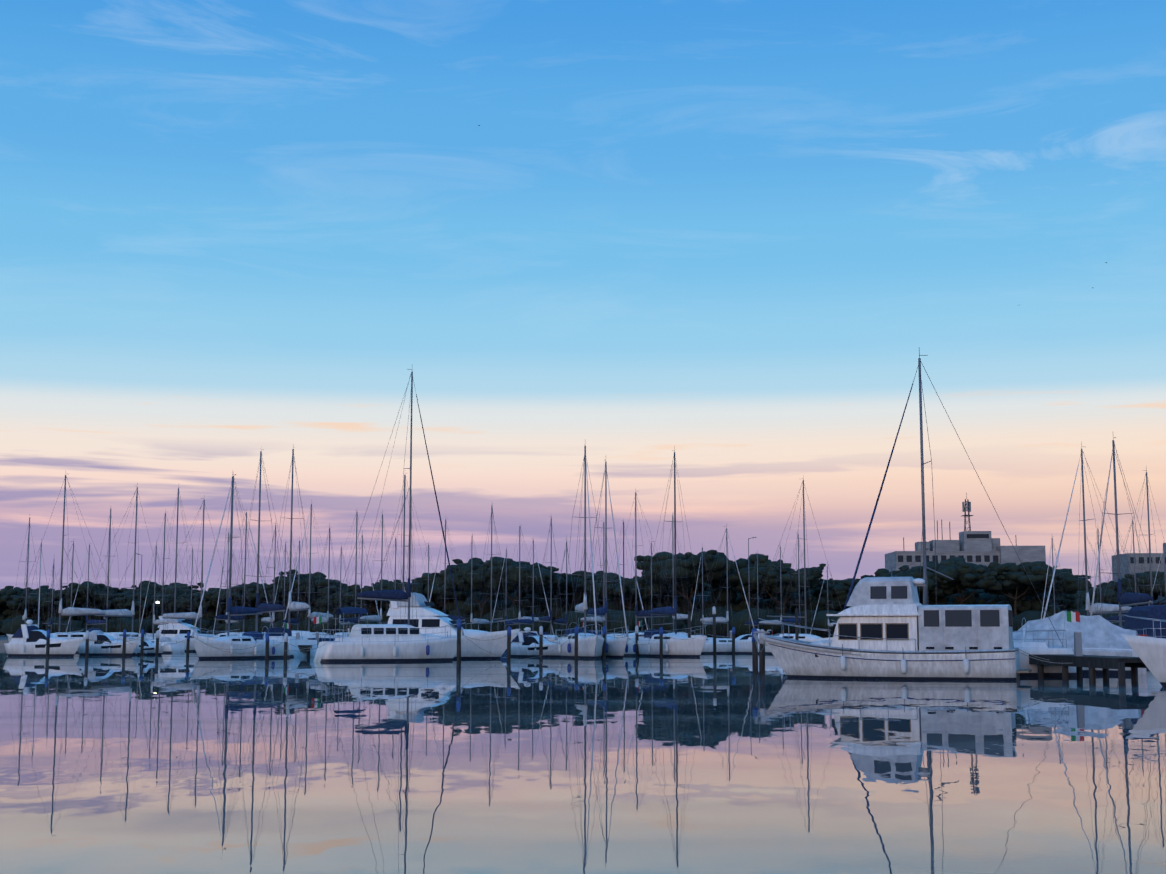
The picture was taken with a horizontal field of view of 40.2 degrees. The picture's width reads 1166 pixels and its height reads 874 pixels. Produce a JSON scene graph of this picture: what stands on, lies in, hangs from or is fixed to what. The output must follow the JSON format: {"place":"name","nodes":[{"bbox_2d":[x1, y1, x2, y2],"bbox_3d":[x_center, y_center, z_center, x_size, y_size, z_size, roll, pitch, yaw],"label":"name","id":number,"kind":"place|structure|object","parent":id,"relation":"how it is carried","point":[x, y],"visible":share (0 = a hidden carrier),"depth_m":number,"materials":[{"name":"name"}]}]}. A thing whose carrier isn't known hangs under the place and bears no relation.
{"place":"outdoors","nodes":[
{"label":"outdoors","id":0,"kind":"place"},
{"bbox_2d":[0,633,780,646],"bbox_3d":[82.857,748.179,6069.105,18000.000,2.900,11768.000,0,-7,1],"label":"quay ground","id":1,"kind":"structure","parent":0,"point":[3,639],"depth_m":260.34,"materials":[{"name":"concrete"}]},
{"bbox_2d":[136,537,896,633],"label":"lamp posts","id":2,"kind":"object","parent":1,"relation":"on","point":[159,602],"visible":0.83,"depth_m":234.91,"materials":[{"name":"silver metal"}]},
{"bbox_2d":[24,576,1090,610],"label":"pine trees","id":3,"kind":"object","parent":1,"relation":"on","point":[1061,597],"visible":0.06,"depth_m":400.65,"materials":[{"name":"green plant"}]},
{"bbox_2d":[0,607,1126,638],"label":"hedge shrubs","id":4,"kind":"object","parent":1,"relation":"on","point":[737,622],"visible":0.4,"depth_m":249.08,"materials":[{"name":"green plant"}]},
{"bbox_2d":[0,550,1165,633],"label":"pine trees","id":5,"kind":"object","parent":1,"relation":"on","point":[995,578],"visible":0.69,"depth_m":261.08,"materials":[{"name":"green plant"}]},
{"bbox_2d":[0,589,1165,636],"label":"trees","id":6,"kind":"object","parent":1,"relation":"on","point":[737,603],"visible":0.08,"depth_m":275.65,"materials":[{"name":"green plant"}]},
{"bbox_2d":[885,492,1045,571],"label":"building","id":7,"kind":"structure","parent":1,"relation":"on","point":[979,547],"depth_m":343.07,"materials":[{"name":"grey concrete"}]},
{"bbox_2d":[1112,543,1165,603],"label":"building","id":8,"kind":"structure","parent":1,"relation":"on","point":[1155,563],"depth_m":357.24,"materials":[{"name":"grey concrete"}]},
{"bbox_2d":[46,606,798,674],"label":"mooring piles","id":9,"kind":"object","parent":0,"point":[755,660],"visible":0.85,"depth_m":125.07,"materials":[{"name":"brown wood"}]},
{"bbox_2d":[0,647,1165,873],"bbox_3d":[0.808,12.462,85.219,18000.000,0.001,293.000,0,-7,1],"label":"water","id":10,"kind":"structure","parent":0,"point":[192,763],"depth_m":23.24,"materials":[{"name":"teal liquid"}]},
{"bbox_2d":[8,517,37,642],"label":"sailboat","id":11,"kind":"object","parent":10,"relation":"on","point":[24,616],"visible":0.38,"depth_m":220.26,"materials":[{"name":"black"}]},
{"bbox_2d":[28,538,48,627],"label":"sailboat","id":12,"kind":"object","parent":10,"relation":"on","point":[38,600],"visible":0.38,"depth_m":181.87,"materials":[{"name":"black"}]},
{"bbox_2d":[4,620,83,656],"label":"cruiser","id":13,"kind":"object","parent":10,"relation":"on","point":[29,638],"visible":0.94,"depth_m":133.81,"materials":[{"name":"white plastic"}]},
{"bbox_2d":[42,563,59,632],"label":"sailboat","id":14,"kind":"object","parent":10,"relation":"on","point":[50,623],"visible":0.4,"depth_m":190.35,"materials":[{"name":"black"}]},
{"bbox_2d":[32,541,96,631],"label":"sailboat","id":15,"kind":"object","parent":10,"relation":"on","point":[68,590],"visible":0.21,"depth_m":206.47,"materials":[{"name":"black"}]},
{"bbox_2d":[6,475,135,652],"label":"sailboat","id":16,"kind":"object","parent":10,"relation":"on","point":[71,611],"visible":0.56,"depth_m":160.80,"materials":[{"name":"white plastic"}]},
{"bbox_2d":[66,544,115,631],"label":"sailboat","id":17,"kind":"object","parent":10,"relation":"on","point":[90,622],"visible":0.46,"depth_m":211.37,"materials":[{"name":"black"}]},
{"bbox_2d":[92,508,120,633],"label":"sailboat","id":18,"kind":"object","parent":10,"relation":"on","point":[107,585],"visible":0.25,"depth_m":204.30,"materials":[{"name":"blue"}]},
{"bbox_2d":[78,630,138,655],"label":"cruiser","id":19,"kind":"object","parent":10,"relation":"on","point":[101,648],"visible":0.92,"depth_m":137.62,"materials":[{"name":"white plastic"}]},
{"bbox_2d":[72,483,165,637],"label":"sailboat","id":20,"kind":"object","parent":10,"relation":"on","point":[124,612],"visible":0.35,"depth_m":173.46,"materials":[{"name":"white"}]},
{"bbox_2d":[132,633,165,654],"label":"boat","id":21,"kind":"object","parent":10,"relation":"on","point":[149,647],"visible":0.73,"depth_m":141.99,"materials":[{"name":"white plastic"}]},
{"bbox_2d":[138,540,184,652],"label":"sailboat","id":22,"kind":"object","parent":10,"relation":"on","point":[172,647],"visible":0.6,"depth_m":159.64,"materials":[{"name":"white"}]},
{"bbox_2d":[130,509,203,633],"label":"sailboat","id":23,"kind":"object","parent":10,"relation":"on","point":[165,516],"visible":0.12,"depth_m":212.06,"materials":[{"name":"black"}]},
{"bbox_2d":[145,485,213,635],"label":"sailboat","id":24,"kind":"object","parent":10,"relation":"on","point":[176,575],"visible":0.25,"depth_m":191.17,"materials":[{"name":"black"}]},
{"bbox_2d":[167,550,210,631],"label":"sailboat","id":25,"kind":"object","parent":10,"relation":"on","point":[191,589],"visible":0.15,"depth_m":222.59,"materials":[{"name":"black"}]},
{"bbox_2d":[140,498,238,650],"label":"sailboat","id":26,"kind":"object","parent":10,"relation":"on","point":[179,638],"visible":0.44,"depth_m":172.25,"materials":[{"name":"white"}]},
{"bbox_2d":[158,614,238,636],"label":"motor yacht","id":27,"kind":"object","parent":10,"relation":"on","point":[181,626],"visible":0.27,"depth_m":174.47,"materials":[{"name":"white"}]},
{"bbox_2d":[213,532,244,633],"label":"sailboat","id":28,"kind":"object","parent":10,"relation":"on","point":[226,621],"visible":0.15,"depth_m":207.63,"materials":[{"name":"black"}]},
{"bbox_2d":[198,512,272,631],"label":"sailboat","id":29,"kind":"object","parent":10,"relation":"on","point":[225,617],"visible":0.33,"depth_m":190.96,"materials":[{"name":"black"}]},
{"bbox_2d":[194,471,278,639],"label":"sailboat","id":30,"kind":"object","parent":10,"relation":"on","point":[214,637],"visible":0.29,"depth_m":161.31,"materials":[{"name":"white"}]},
{"bbox_2d":[191,474,289,658],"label":"sailboat","id":31,"kind":"object","parent":10,"relation":"on","point":[248,640],"visible":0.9,"depth_m":124.25,"materials":[{"name":"white"}]},
{"bbox_2d":[255,523,284,629],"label":"sailboat","id":32,"kind":"object","parent":10,"relation":"on","point":[267,619],"visible":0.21,"depth_m":172.54,"materials":[{"name":"white"}]},
{"bbox_2d":[226,449,316,656],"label":"sailboat","id":33,"kind":"object","parent":10,"relation":"on","point":[292,640],"visible":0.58,"depth_m":136.61,"materials":[{"name":"white plastic"}]},
{"bbox_2d":[270,541,303,630],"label":"sailboat","id":34,"kind":"object","parent":10,"relation":"on","point":[284,584],"visible":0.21,"depth_m":208.78,"materials":[{"name":"black"}]},
{"bbox_2d":[277,541,312,630],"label":"sailboat","id":35,"kind":"object","parent":10,"relation":"on","point":[294,621],"visible":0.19,"depth_m":176.95,"materials":[{"name":"black"}]},
{"bbox_2d":[270,447,334,647],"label":"sailboat","id":36,"kind":"object","parent":10,"relation":"on","point":[300,606],"visible":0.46,"depth_m":149.14,"materials":[{"name":"white"}]},
{"bbox_2d":[282,500,347,637],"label":"sailboat","id":37,"kind":"object","parent":10,"relation":"on","point":[317,613],"visible":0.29,"depth_m":196.83,"materials":[{"name":"white"}]},
{"bbox_2d":[304,527,345,637],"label":"sailboat","id":38,"kind":"object","parent":10,"relation":"on","point":[325,619],"visible":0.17,"depth_m":155.05,"materials":[{"name":"black"}]},
{"bbox_2d":[324,547,357,632],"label":"sailboat","id":39,"kind":"object","parent":10,"relation":"on","point":[340,594],"visible":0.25,"depth_m":216.82,"materials":[{"name":"black"}]},
{"bbox_2d":[312,510,378,634],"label":"sailboat","id":40,"kind":"object","parent":10,"relation":"on","point":[355,570],"visible":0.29,"depth_m":209.33,"materials":[{"name":"black"}]},
{"bbox_2d":[330,530,378,637],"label":"sailboat","id":41,"kind":"object","parent":10,"relation":"on","point":[354,620],"visible":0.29,"depth_m":189.14,"materials":[{"name":"black"}]},
{"bbox_2d":[350,514,394,625],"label":"sailboat","id":42,"kind":"object","parent":10,"relation":"on","point":[376,618],"visible":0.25,"depth_m":175.56,"materials":[{"name":"black"}]},
{"bbox_2d":[370,536,404,623],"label":"sailboat","id":43,"kind":"object","parent":10,"relation":"on","point":[395,542],"visible":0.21,"depth_m":219.69,"materials":[{"name":"black"}]},
{"bbox_2d":[313,369,465,661],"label":"sailboat","id":44,"kind":"object","parent":10,"relation":"on","point":[367,642],"visible":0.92,"depth_m":111.73,"materials":[{"name":"white"}]},
{"bbox_2d":[373,475,444,620],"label":"sailboat","id":45,"kind":"object","parent":10,"relation":"on","point":[404,535],"visible":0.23,"depth_m":160.52,"materials":[{"name":"black"}]},
{"bbox_2d":[411,543,443,610],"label":"sailboat","id":46,"kind":"object","parent":10,"relation":"on","point":[428,574],"visible":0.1,"depth_m":211.24,"materials":[{"name":"black"}]},
{"bbox_2d":[429,518,474,625],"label":"sailboat","id":47,"kind":"object","parent":10,"relation":"on","point":[453,618],"visible":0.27,"depth_m":204.11,"materials":[{"name":"black"}]},
{"bbox_2d":[387,593,519,658],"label":"motor yacht","id":48,"kind":"object","parent":10,"relation":"on","point":[426,618],"visible":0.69,"depth_m":122.50,"materials":[{"name":"white"}]},
{"bbox_2d":[456,534,494,628],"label":"sailboat","id":49,"kind":"object","parent":10,"relation":"on","point":[474,621],"visible":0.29,"depth_m":214.42,"materials":[{"name":"black"}]},
{"bbox_2d":[478,505,514,650],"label":"sailboat","id":50,"kind":"object","parent":10,"relation":"on","point":[491,554],"visible":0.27,"depth_m":180.68,"materials":[{"name":"blue"}]},
{"bbox_2d":[492,549,524,630],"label":"sailboat","id":51,"kind":"object","parent":10,"relation":"on","point":[508,622],"visible":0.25,"depth_m":221.98,"materials":[{"name":"black"}]},
{"bbox_2d":[495,526,545,636],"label":"sailboat","id":52,"kind":"object","parent":10,"relation":"on","point":[536,619],"visible":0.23,"depth_m":217.22,"materials":[{"name":"black"}]},
{"bbox_2d":[503,540,553,634],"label":"sailboat","id":53,"kind":"object","parent":10,"relation":"on","point":[523,621],"visible":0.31,"depth_m":200.26,"materials":[{"name":"black"}]},
{"bbox_2d":[511,627,567,657],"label":"cruiser","id":54,"kind":"object","parent":10,"relation":"on","point":[523,645],"visible":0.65,"depth_m":130.69,"materials":[{"name":"white plastic"}]},
{"bbox_2d":[0,628,1083,663],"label":"mooring lines","id":55,"kind":"object","parent":10,"relation":"on","point":[521,659],"visible":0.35,"depth_m":119.47,"materials":[{"name":"white"}]},
{"bbox_2d":[533,516,563,641],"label":"sailboat","id":56,"kind":"object","parent":10,"relation":"on","point":[550,636],"visible":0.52,"depth_m":180.94,"materials":[{"name":"white"}]},
{"bbox_2d":[548,539,577,641],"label":"sailboat","id":57,"kind":"object","parent":10,"relation":"on","point":[561,621],"visible":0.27,"depth_m":152.97,"materials":[{"name":"black"}]},
{"bbox_2d":[555,446,607,658],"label":"sailboat","id":58,"kind":"object","parent":10,"relation":"on","point":[587,644],"visible":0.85,"depth_m":126.72,"materials":[{"name":"white"}]},
{"bbox_2d":[577,520,623,632],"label":"sailboat","id":59,"kind":"object","parent":10,"relation":"on","point":[598,618],"visible":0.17,"depth_m":187.94,"materials":[{"name":"white"}]},
{"bbox_2d":[579,461,627,657],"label":"sailboat","id":60,"kind":"object","parent":10,"relation":"on","point":[617,647],"visible":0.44,"depth_m":130.72,"materials":[{"name":"white plastic"}]},
{"bbox_2d":[599,520,647,635],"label":"sailboat","id":61,"kind":"object","parent":10,"relation":"on","point":[623,621],"visible":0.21,"depth_m":207.93,"materials":[{"name":"black"}]},
{"bbox_2d":[600,492,685,639],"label":"sailboat","id":62,"kind":"object","parent":10,"relation":"on","point":[643,613],"visible":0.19,"depth_m":180.38,"materials":[{"name":"white"}]},
{"bbox_2d":[629,541,686,631],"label":"sailboat","id":63,"kind":"object","parent":10,"relation":"on","point":[658,624],"visible":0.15,"depth_m":156.83,"materials":[{"name":"black"}]},
{"bbox_2d":[624,446,706,656],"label":"sailboat","id":64,"kind":"object","parent":10,"relation":"on","point":[677,646],"visible":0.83,"depth_m":134.60,"materials":[{"name":"white plastic"}]},
{"bbox_2d":[657,513,704,637],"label":"sailboat","id":65,"kind":"object","parent":10,"relation":"on","point":[684,616],"visible":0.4,"depth_m":214.01,"materials":[{"name":"black"}]},
{"bbox_2d":[691,547,722,640],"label":"sailboat","id":66,"kind":"object","parent":10,"relation":"on","point":[702,595],"visible":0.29,"depth_m":190.39,"materials":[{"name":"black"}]},
{"bbox_2d":[687,526,753,653],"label":"sailboat","id":67,"kind":"object","parent":10,"relation":"on","point":[723,645],"visible":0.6,"depth_m":154.73,"materials":[{"name":"white"}]},
{"bbox_2d":[296,630,1146,683],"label":"piers and docks","id":68,"kind":"object","parent":10,"relation":"on","point":[1078,659],"visible":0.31,"depth_m":67.06,"materials":[{"name":"brown wood"}]},
{"bbox_2d":[708,629,759,639],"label":"boat","id":69,"kind":"object","parent":10,"relation":"on","point":[744,637],"visible":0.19,"depth_m":182.94,"materials":[{"name":"white"}]},
{"bbox_2d":[737,552,768,636],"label":"sailboat","id":70,"kind":"object","parent":10,"relation":"on","point":[755,623],"visible":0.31,"depth_m":206.56,"materials":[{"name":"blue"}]},
{"bbox_2d":[747,545,802,636],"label":"sailboat","id":71,"kind":"object","parent":10,"relation":"on","point":[770,623],"visible":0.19,"depth_m":216.03,"materials":[{"name":"white"}]},
{"bbox_2d":[735,480,841,653],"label":"sailboat","id":72,"kind":"object","parent":10,"relation":"on","point":[743,646],"visible":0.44,"depth_m":151.46,"materials":[{"name":"white plastic"}]},
{"bbox_2d":[773,534,818,634],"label":"sailboat","id":73,"kind":"object","parent":10,"relation":"on","point":[789,620],"visible":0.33,"depth_m":188.45,"materials":[{"name":"blue"}]},
{"bbox_2d":[810,566,842,637],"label":"sailboat","id":74,"kind":"object","parent":10,"relation":"on","point":[830,624],"visible":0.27,"depth_m":211.01,"materials":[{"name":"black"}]},
{"bbox_2d":[753,554,1031,679],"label":"trawler","id":75,"kind":"object","parent":10,"relation":"on","point":[888,628],"visible":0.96,"depth_m":68.46,"materials":[{"name":"white"}]},
{"bbox_2d":[831,350,1079,676],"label":"sailboat","id":76,"kind":"object","parent":10,"relation":"on","point":[1033,647],"visible":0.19,"depth_m":74.17,"materials":[{"name":"white"}]},
{"bbox_2d":[1041,536,1071,618],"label":"sailboat","id":77,"kind":"object","parent":10,"relation":"on","point":[1052,546],"visible":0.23,"depth_m":195.19,"materials":[{"name":"black"}]},
{"bbox_2d":[1013,611,1146,674],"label":"covered boat","id":78,"kind":"object","parent":10,"relation":"on","point":[1101,636],"visible":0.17,"depth_m":77.56,"materials":[{"name":"white fabric"}]},
{"bbox_2d":[1043,443,1139,617],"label":"sailboat","id":79,"kind":"object","parent":10,"relation":"on","point":[1107,608],"visible":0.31,"depth_m":113.88,"materials":[{"name":"white"}]},
{"bbox_2d":[1085,528,1118,625],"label":"sailboat","id":80,"kind":"object","parent":10,"relation":"on","point":[1098,538],"visible":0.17,"depth_m":178.31,"materials":[{"name":"black"}]},
{"bbox_2d":[1090,437,1165,638],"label":"sailboat","id":81,"kind":"object","parent":10,"relation":"on","point":[1142,626],"visible":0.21,"depth_m":93.37,"materials":[{"name":"blue"}]},
{"bbox_2d":[1105,516,1160,620],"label":"sailboat","id":82,"kind":"object","parent":10,"relation":"on","point":[1114,618],"visible":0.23,"depth_m":205.73,"materials":[{"name":"black"}]},
{"bbox_2d":[1105,468,1165,616],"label":"sailboat","id":83,"kind":"object","parent":10,"relation":"on","point":[1150,570],"visible":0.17,"depth_m":130.89,"materials":[{"name":"black"}]},
{"bbox_2d":[1121,615,1165,686],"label":"boat","id":84,"kind":"object","parent":10,"relation":"on","point":[1150,652],"visible":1,"depth_m":59.04,"materials":[{"name":"white"}]},
{"bbox_2d":[1153,544,1165,600],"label":"sailboat","id":85,"kind":"object","parent":10,"relation":"on","point":[1164,569],"visible":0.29,"depth_m":210.17,"materials":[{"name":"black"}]},
{"bbox_2d":[0,0,1165,590],"label":"sky","id":86,"kind":"structure","parent":0,"point":[732,235],"materials":[{"name":"blue"}]}
]}

